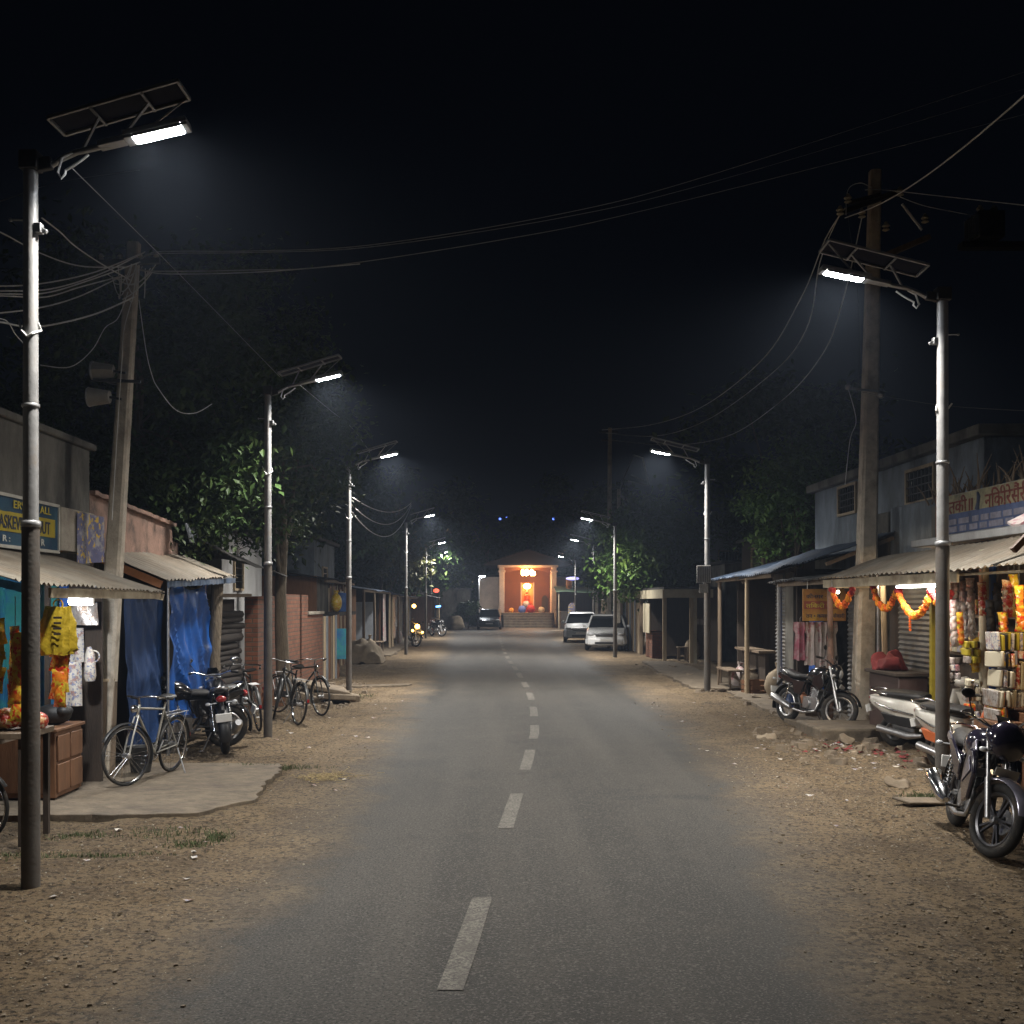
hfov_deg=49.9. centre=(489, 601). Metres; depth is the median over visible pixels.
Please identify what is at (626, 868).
road
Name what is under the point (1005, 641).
packet row
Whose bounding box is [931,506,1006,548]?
back house
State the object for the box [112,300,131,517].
overhead wire
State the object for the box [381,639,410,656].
forecourt
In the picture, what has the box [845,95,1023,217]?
overhead wire
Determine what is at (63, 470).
concrete building
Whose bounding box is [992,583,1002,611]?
packet strip
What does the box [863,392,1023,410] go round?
overhead wire
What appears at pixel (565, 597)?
junction stall
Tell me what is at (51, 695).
packet strip
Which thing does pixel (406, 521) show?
street lamp
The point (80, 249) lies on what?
overhead wire
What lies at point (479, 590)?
lamp post
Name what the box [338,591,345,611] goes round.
blue drum
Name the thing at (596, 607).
utility pole
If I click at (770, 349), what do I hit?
overhead wire
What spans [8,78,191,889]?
street lamp
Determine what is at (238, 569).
window
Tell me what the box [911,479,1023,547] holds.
shop sign
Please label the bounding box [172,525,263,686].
white house
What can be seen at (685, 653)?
stool
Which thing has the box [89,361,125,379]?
loudspeaker
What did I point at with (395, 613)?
roadside shack
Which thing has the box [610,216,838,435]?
overhead wire
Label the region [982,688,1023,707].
packet row
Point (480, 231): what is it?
overhead wire
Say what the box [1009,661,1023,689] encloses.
packet row
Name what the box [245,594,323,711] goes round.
brick wall
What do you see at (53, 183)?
overhead wire
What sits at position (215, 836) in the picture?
grass
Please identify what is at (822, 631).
hanging garment
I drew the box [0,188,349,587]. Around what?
tree
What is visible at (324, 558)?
grey house
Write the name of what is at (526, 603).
cloth bundle
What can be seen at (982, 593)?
packet strip
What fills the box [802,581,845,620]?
orange sign
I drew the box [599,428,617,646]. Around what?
utility pole
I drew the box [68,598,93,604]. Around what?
tube lamp
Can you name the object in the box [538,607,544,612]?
cloth bundle
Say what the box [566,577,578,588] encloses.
violet lamp
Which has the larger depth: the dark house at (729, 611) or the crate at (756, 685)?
the dark house at (729, 611)
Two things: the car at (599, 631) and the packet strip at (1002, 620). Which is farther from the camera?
the car at (599, 631)
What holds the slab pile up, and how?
on the ground at (134, 882)
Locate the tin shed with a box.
[711,531,894,694]
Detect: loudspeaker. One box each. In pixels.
[85,387,121,406]
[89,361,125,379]
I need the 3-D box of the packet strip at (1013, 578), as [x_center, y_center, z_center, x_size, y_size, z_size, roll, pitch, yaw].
[5.859,-0.195,12.283,0.134,0.736,0.120,0,0,0]
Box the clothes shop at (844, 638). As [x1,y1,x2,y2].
[767,570,924,719]
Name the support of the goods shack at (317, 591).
on the ground at (134, 882)
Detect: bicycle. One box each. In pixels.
[0,777,8,832]
[101,693,190,785]
[222,663,262,731]
[263,658,329,715]
[272,658,309,724]
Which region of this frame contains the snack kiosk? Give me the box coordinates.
[0,547,164,780]
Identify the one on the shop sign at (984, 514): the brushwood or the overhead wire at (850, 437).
the brushwood
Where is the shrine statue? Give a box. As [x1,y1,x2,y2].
[522,589,531,611]
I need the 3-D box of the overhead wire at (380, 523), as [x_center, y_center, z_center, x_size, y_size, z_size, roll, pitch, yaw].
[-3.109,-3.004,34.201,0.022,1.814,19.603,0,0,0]
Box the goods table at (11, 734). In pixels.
[0,725,53,846]
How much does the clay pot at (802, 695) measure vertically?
0.387 m
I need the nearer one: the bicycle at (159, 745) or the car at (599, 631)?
the bicycle at (159, 745)
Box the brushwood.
[916,445,1023,505]
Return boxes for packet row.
[950,657,961,679]
[961,640,980,663]
[962,678,980,701]
[963,703,982,724]
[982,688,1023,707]
[984,706,1007,720]
[985,632,1023,650]
[985,650,1017,667]
[987,667,1015,687]
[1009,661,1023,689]
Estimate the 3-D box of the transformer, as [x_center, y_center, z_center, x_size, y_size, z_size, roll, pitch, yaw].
[8.329,-6.378,18.550,0.497,0.594,0.500,0,0,0]
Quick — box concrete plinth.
[796,720,883,740]
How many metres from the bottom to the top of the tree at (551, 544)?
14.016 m
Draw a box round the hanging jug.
[83,647,99,680]
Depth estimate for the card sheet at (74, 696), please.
11.50 m
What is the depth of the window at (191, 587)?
22.97 m
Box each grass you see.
[0,824,239,861]
[238,691,934,798]
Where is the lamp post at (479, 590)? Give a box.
[478,575,484,612]
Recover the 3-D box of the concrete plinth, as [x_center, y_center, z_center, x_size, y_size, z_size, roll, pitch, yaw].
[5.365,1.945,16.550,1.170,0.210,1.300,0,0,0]
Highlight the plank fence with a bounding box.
[323,614,338,679]
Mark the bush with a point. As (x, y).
(465, 610)
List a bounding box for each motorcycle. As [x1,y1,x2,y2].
[160,672,256,749]
[188,656,242,753]
[408,617,423,646]
[427,614,446,636]
[770,645,861,720]
[925,688,1023,857]
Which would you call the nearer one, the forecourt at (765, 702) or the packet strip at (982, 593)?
the packet strip at (982, 593)
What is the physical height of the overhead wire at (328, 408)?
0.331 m
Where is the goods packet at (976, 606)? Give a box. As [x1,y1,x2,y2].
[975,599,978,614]
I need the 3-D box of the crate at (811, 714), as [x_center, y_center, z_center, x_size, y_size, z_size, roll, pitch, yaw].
[5.600,1.834,18.900,0.380,0.312,0.380,0,0,11]
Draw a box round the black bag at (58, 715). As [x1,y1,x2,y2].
[40,704,72,724]
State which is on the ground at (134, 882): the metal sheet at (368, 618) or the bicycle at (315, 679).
the bicycle at (315, 679)
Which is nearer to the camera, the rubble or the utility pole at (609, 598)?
the rubble
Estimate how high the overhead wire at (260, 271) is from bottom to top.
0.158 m
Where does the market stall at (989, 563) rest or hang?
on the ground at (134, 882)
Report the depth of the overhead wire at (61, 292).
11.08 m
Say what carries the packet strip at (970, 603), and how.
hanging from the market stall at (989, 563)
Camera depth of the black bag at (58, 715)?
11.06 m
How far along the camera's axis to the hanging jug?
11.56 m
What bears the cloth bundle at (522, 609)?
on the temple
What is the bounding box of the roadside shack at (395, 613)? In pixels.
[353,588,410,646]
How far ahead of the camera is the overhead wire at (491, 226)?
11.27 m
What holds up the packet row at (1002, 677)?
on the packet row at (1003, 697)
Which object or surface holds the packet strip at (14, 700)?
hanging from the snack kiosk
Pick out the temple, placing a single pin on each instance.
(503, 591)
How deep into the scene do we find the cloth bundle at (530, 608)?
87.39 m
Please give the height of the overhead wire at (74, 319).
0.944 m
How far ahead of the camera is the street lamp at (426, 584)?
60.55 m
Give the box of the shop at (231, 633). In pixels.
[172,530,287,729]
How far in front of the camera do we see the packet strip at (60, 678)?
9.19 m
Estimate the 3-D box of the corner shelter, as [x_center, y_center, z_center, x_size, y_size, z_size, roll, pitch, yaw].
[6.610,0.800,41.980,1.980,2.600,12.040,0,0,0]
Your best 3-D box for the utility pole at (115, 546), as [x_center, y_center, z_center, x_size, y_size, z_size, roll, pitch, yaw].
[-4.072,-0.932,12.306,0.826,6.164,0.297,0,0,0]
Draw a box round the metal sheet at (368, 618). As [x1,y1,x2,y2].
[356,602,372,639]
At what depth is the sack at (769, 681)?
22.48 m
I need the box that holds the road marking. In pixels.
[437,632,538,989]
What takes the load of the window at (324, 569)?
in the grey house at (324, 558)
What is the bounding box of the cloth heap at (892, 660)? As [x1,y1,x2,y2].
[871,649,907,670]
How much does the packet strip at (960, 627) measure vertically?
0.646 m
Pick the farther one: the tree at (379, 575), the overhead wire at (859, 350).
the tree at (379, 575)
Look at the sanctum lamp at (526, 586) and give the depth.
90.52 m
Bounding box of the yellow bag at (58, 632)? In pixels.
[40,599,78,655]
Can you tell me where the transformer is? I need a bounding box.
[964,205,1004,240]
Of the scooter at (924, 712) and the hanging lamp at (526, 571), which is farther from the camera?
the hanging lamp at (526, 571)
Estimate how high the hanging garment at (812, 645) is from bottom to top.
0.844 m
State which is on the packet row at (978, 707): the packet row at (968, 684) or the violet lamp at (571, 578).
the packet row at (968, 684)
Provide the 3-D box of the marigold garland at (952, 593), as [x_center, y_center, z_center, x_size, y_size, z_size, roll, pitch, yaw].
[5.364,-0.090,13.040,0.105,0.335,0.375,0,0,-12]
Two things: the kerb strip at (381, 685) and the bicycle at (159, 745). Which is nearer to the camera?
the bicycle at (159, 745)
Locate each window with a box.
[184,559,200,589]
[233,561,243,590]
[322,566,327,577]
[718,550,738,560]
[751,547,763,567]
[837,481,857,516]
[904,462,935,504]
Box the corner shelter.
[621,587,717,662]
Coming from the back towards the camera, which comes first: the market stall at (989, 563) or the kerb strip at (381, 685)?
the kerb strip at (381, 685)
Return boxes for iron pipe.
[877,586,879,651]
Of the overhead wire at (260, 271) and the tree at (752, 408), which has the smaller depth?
the overhead wire at (260, 271)
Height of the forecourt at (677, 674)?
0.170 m
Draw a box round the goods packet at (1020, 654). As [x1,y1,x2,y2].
[1018,651,1023,658]
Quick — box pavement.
[0,762,281,822]
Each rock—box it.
[839,733,854,743]
[883,776,910,788]
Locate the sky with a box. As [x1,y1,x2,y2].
[0,0,1023,585]
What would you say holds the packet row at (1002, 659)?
on the packet row at (1002, 677)
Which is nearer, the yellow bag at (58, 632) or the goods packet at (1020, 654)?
the yellow bag at (58, 632)
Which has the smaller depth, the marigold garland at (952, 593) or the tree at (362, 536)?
the marigold garland at (952, 593)
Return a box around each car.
[475,609,502,629]
[561,612,593,641]
[583,614,628,650]
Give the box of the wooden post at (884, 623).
[880,586,887,654]
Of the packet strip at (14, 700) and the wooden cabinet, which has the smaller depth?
the packet strip at (14, 700)
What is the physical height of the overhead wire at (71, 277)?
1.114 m
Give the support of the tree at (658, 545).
on the ground at (134, 882)
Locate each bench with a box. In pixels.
[376,641,383,650]
[716,667,743,690]
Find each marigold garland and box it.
[828,587,855,609]
[869,586,897,611]
[895,587,934,619]
[931,590,954,604]
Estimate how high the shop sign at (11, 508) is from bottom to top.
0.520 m
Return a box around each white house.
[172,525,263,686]
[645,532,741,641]
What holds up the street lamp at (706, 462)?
on the ground at (134, 882)
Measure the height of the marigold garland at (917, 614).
0.544 m
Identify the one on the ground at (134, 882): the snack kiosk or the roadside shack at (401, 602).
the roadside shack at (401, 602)
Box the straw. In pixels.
[278,767,383,782]
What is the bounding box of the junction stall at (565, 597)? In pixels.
[553,586,600,628]
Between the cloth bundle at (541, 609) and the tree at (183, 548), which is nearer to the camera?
the tree at (183, 548)
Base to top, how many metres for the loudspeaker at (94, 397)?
0.224 m
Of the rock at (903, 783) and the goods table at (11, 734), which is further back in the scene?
the rock at (903, 783)
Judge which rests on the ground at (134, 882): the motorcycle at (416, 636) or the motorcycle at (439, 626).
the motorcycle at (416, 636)
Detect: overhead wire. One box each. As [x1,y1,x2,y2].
[0,170,136,201]
[0,231,124,267]
[0,252,144,291]
[0,254,138,286]
[0,262,139,294]
[0,276,121,313]
[0,277,117,297]
[0,296,134,326]
[0,318,22,342]
[41,217,129,279]
[41,292,127,367]
[72,168,279,376]
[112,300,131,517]
[139,301,211,413]
[140,89,1022,258]
[140,116,1016,271]
[140,264,358,273]
[142,72,1022,258]
[300,385,369,451]
[352,497,410,511]
[352,505,410,524]
[352,506,410,536]
[605,208,844,429]
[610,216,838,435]
[613,218,861,444]
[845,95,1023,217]
[845,390,855,483]
[848,219,859,466]
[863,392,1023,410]
[867,189,1023,205]
[900,197,974,215]
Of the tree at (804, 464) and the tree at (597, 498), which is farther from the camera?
the tree at (597, 498)
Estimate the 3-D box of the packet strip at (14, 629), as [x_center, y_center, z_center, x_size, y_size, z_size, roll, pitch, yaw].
[-3.972,0.416,9.180,0.106,0.933,0.115,0,0,-31]
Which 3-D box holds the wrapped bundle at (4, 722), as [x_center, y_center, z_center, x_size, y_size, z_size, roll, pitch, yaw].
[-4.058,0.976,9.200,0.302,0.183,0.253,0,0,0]
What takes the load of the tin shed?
on the ground at (134, 882)
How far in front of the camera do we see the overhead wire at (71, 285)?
11.17 m
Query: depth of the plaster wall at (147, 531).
14.98 m
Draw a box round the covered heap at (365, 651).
[345,638,385,663]
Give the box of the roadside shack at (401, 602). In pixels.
[352,588,418,635]
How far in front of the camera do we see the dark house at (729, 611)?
37.00 m
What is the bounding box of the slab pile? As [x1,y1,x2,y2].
[291,676,359,704]
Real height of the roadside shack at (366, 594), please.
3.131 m
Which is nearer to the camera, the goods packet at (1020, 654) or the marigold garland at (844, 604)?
the goods packet at (1020, 654)
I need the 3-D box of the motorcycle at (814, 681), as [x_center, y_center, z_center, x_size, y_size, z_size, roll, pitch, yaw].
[5.234,1.349,17.887,0.709,1.305,1.936,8,-3,-23]
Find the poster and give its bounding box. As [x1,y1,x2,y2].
[77,512,103,563]
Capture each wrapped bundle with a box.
[0,708,19,729]
[18,712,48,728]
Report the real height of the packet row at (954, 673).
0.273 m
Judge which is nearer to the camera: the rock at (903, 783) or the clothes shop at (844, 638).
the rock at (903, 783)
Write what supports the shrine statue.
on the temple
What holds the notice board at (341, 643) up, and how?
attached to the plank fence
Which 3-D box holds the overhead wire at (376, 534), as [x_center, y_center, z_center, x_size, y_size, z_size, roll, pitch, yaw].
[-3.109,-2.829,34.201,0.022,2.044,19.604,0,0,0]
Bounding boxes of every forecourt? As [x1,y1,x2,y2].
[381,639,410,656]
[642,661,740,690]
[727,691,849,725]
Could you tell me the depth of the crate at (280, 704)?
20.72 m
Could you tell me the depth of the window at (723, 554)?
47.99 m
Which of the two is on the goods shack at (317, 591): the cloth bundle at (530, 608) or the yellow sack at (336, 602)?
the yellow sack at (336, 602)
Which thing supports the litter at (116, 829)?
on the ground at (134, 882)
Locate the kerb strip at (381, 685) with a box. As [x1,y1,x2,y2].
[337,684,411,687]
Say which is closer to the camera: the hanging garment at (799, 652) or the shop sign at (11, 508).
the shop sign at (11, 508)
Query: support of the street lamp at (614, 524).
on the ground at (134, 882)
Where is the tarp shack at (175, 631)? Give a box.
[94,549,237,759]
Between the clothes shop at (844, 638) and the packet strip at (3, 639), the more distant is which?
the clothes shop at (844, 638)
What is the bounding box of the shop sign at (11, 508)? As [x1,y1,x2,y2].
[0,492,59,553]
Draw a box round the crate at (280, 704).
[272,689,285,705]
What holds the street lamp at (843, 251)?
on the ground at (134, 882)
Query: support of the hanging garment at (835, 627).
hanging from the clothes shop at (844, 638)
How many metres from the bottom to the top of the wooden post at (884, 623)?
2.152 m
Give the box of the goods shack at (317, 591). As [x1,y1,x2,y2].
[262,568,355,666]
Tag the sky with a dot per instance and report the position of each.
(502, 364)
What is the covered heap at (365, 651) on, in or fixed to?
on the ground at (134, 882)
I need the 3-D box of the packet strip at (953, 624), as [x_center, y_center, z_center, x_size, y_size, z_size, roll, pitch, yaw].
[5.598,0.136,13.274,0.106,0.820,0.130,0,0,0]
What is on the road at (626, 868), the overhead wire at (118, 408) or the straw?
the straw
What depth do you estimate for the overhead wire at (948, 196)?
15.62 m
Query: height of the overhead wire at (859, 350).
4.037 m
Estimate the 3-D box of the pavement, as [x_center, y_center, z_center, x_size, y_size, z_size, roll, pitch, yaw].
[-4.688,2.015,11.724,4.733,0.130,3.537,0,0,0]
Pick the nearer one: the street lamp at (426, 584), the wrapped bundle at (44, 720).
the wrapped bundle at (44, 720)
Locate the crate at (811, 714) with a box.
[804,710,820,715]
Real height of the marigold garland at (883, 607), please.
0.532 m
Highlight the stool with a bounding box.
[676,647,687,660]
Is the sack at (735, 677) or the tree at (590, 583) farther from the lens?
the tree at (590, 583)
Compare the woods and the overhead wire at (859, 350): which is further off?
the woods
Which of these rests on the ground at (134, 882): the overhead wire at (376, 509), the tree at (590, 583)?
the tree at (590, 583)
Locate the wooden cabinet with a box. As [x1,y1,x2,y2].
[0,721,84,799]
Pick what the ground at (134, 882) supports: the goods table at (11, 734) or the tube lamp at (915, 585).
the goods table at (11, 734)
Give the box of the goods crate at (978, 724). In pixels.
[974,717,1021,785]
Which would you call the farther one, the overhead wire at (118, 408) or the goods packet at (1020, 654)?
the goods packet at (1020, 654)
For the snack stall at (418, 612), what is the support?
on the ground at (134, 882)
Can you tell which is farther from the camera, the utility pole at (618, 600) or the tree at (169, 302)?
the utility pole at (618, 600)
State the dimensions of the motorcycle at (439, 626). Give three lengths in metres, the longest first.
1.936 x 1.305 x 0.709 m
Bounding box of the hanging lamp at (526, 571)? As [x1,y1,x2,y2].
[521,569,534,575]
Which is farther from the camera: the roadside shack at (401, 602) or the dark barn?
the dark barn
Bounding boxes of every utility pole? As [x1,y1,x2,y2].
[90,241,160,776]
[595,533,597,613]
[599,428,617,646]
[617,454,649,649]
[836,169,930,719]
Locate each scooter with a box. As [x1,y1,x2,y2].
[865,671,976,746]
[910,679,1015,765]
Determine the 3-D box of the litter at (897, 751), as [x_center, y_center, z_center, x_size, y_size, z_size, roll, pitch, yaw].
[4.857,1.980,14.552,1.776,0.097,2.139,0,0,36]
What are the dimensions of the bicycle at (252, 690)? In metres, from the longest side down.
1.767 x 1.034 x 0.614 m
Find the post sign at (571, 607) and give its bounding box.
[568,603,574,612]
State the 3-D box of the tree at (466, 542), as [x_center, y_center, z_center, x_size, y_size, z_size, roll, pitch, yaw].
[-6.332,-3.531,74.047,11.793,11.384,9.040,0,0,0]
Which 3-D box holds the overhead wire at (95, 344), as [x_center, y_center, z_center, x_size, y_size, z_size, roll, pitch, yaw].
[-4.416,-2.981,11.995,0.909,0.917,0.077,0,0,-30]
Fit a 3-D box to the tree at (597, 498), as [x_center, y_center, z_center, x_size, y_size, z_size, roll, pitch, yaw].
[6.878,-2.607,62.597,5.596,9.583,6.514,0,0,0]
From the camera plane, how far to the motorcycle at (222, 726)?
14.39 m
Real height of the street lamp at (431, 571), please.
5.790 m
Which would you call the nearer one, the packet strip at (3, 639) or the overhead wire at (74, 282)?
the packet strip at (3, 639)
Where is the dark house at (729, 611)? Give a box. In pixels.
[692,560,741,660]
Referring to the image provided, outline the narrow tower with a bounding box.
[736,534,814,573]
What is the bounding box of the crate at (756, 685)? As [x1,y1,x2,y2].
[741,679,765,693]
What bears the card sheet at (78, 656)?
hanging from the snack kiosk
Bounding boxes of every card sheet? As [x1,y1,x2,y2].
[66,662,81,705]
[70,628,83,661]
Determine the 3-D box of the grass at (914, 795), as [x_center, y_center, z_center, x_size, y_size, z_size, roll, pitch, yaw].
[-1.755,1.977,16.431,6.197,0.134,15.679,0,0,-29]
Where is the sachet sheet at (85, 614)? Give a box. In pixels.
[69,603,98,624]
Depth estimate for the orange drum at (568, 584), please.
83.20 m
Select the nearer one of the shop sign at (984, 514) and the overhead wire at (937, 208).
the shop sign at (984, 514)
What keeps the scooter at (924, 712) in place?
on the ground at (134, 882)
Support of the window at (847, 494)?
in the blue house at (904, 511)
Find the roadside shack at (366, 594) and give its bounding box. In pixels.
[352,585,392,646]
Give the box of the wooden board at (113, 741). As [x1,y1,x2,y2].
[103,678,116,775]
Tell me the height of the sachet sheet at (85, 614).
0.232 m
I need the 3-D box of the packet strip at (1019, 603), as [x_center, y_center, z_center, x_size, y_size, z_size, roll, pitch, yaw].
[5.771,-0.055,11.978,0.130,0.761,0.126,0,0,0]
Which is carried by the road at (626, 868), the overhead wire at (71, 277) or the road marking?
the road marking
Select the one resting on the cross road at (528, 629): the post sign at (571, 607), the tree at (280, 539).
the post sign at (571, 607)
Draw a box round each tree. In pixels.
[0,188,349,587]
[56,266,374,575]
[97,422,262,569]
[103,228,397,703]
[246,447,413,583]
[329,463,482,598]
[336,530,435,592]
[419,475,543,598]
[502,470,636,586]
[561,478,642,613]
[575,551,645,645]
[580,475,727,612]
[652,355,933,558]
[729,423,858,571]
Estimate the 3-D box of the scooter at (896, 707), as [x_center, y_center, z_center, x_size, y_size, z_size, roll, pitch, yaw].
[5.913,1.412,14.752,0.690,1.180,1.884,-6,4,-38]
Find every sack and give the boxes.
[330,590,341,611]
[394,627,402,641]
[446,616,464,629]
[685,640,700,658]
[731,662,743,685]
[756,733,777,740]
[764,663,782,695]
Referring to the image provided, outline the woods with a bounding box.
[292,511,727,616]
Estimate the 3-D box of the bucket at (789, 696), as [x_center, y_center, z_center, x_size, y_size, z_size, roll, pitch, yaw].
[5.500,1.855,20.400,0.320,0.290,0.315,0,0,0]
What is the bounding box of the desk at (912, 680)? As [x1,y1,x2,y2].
[864,668,928,735]
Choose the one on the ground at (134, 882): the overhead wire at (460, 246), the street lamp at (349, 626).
the street lamp at (349, 626)
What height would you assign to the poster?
0.580 m
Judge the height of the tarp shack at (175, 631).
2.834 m
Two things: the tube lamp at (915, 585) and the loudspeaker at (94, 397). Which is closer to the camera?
the loudspeaker at (94, 397)
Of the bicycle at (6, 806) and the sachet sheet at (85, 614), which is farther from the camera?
the sachet sheet at (85, 614)
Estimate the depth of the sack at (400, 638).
52.45 m
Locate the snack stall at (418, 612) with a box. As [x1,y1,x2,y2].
[411,592,439,633]
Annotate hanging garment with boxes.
[793,617,805,660]
[804,622,818,665]
[815,622,827,667]
[826,622,837,663]
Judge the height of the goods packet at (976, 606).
0.190 m
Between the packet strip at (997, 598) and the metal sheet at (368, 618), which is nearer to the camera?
the packet strip at (997, 598)
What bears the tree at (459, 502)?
on the ground at (134, 882)
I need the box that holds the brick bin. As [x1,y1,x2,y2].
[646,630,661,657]
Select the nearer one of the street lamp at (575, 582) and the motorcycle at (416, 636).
the motorcycle at (416, 636)
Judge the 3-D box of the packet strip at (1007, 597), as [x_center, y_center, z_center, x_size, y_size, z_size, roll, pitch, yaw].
[5.792,-0.159,12.285,0.158,0.675,0.110,0,0,0]
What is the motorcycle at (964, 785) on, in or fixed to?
on the ground at (134, 882)
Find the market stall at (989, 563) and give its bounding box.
[820,536,1023,786]
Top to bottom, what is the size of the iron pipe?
2.150 m
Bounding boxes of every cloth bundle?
[518,605,525,612]
[523,601,529,607]
[527,605,534,612]
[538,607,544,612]
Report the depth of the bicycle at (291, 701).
18.14 m
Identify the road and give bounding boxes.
[0,626,1023,1023]
[443,628,632,629]
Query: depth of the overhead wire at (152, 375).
12.20 m
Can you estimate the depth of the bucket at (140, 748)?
12.49 m
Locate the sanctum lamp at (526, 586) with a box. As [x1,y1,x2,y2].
[523,584,530,588]
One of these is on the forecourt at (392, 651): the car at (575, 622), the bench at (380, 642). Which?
the bench at (380, 642)
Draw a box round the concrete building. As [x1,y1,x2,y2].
[0,407,96,565]
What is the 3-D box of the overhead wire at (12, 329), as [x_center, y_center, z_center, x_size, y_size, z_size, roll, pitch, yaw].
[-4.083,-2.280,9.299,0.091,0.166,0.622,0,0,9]
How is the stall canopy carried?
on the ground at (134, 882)
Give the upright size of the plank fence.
1.698 m
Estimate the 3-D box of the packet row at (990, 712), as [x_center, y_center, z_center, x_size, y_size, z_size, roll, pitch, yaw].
[5.579,1.225,12.101,0.172,0.162,0.398,0,0,0]
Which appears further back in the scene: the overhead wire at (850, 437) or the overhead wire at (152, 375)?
the overhead wire at (850, 437)
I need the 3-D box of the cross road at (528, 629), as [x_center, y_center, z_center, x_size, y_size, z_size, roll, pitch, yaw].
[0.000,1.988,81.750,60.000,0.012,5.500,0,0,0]
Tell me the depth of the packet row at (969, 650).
12.94 m
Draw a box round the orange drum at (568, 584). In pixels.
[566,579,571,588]
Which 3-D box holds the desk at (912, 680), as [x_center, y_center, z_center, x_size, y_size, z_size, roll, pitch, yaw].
[5.940,1.500,16.050,0.520,1.000,1.300,0,0,0]
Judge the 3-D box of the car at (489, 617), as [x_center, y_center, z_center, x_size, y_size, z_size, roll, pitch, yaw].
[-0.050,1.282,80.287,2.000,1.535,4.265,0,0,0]
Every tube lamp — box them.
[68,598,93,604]
[896,584,934,587]
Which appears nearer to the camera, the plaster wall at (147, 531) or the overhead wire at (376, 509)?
the plaster wall at (147, 531)
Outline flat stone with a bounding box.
[892,797,944,804]
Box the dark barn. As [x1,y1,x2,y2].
[401,588,472,626]
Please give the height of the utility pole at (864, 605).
9.094 m
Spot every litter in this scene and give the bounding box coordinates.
[50,702,928,900]
[792,742,925,767]
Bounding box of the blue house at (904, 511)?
[806,424,1023,577]
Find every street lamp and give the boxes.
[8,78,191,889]
[258,354,342,737]
[345,440,398,691]
[402,507,434,654]
[425,537,445,637]
[430,547,447,595]
[558,552,576,611]
[570,534,596,613]
[580,510,619,657]
[649,437,714,690]
[818,238,959,773]
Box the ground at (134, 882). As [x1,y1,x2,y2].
[0,608,1023,996]
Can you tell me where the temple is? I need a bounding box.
[477,543,572,627]
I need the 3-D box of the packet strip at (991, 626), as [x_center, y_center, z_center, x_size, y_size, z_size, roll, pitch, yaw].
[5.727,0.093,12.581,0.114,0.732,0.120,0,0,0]
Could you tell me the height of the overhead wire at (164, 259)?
0.259 m
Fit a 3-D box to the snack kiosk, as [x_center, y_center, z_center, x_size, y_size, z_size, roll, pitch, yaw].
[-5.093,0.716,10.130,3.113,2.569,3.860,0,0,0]
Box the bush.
[449,598,481,628]
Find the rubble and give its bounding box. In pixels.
[272,663,930,765]
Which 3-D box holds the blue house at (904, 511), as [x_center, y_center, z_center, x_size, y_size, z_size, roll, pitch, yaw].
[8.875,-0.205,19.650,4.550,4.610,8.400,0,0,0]
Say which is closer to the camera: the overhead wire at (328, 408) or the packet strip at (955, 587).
the packet strip at (955, 587)
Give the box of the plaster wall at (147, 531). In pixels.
[89,490,177,566]
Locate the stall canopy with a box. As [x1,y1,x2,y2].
[1007,514,1023,552]
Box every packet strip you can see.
[0,617,7,693]
[7,596,19,707]
[7,632,20,721]
[48,598,59,698]
[51,598,69,706]
[950,600,958,646]
[951,582,959,611]
[956,612,964,644]
[959,580,968,640]
[965,578,976,639]
[968,637,978,672]
[977,582,986,615]
[985,600,996,631]
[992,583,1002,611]
[997,612,1008,631]
[1001,580,1013,617]
[1008,574,1018,616]
[1014,585,1023,631]
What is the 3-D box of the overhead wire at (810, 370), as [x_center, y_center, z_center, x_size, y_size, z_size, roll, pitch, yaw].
[6.466,-5.945,33.313,1.658,2.560,31.415,0,0,-1]
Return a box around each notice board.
[337,628,345,658]
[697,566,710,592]
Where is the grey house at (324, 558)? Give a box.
[262,536,339,590]
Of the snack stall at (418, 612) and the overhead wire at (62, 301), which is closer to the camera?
the overhead wire at (62, 301)

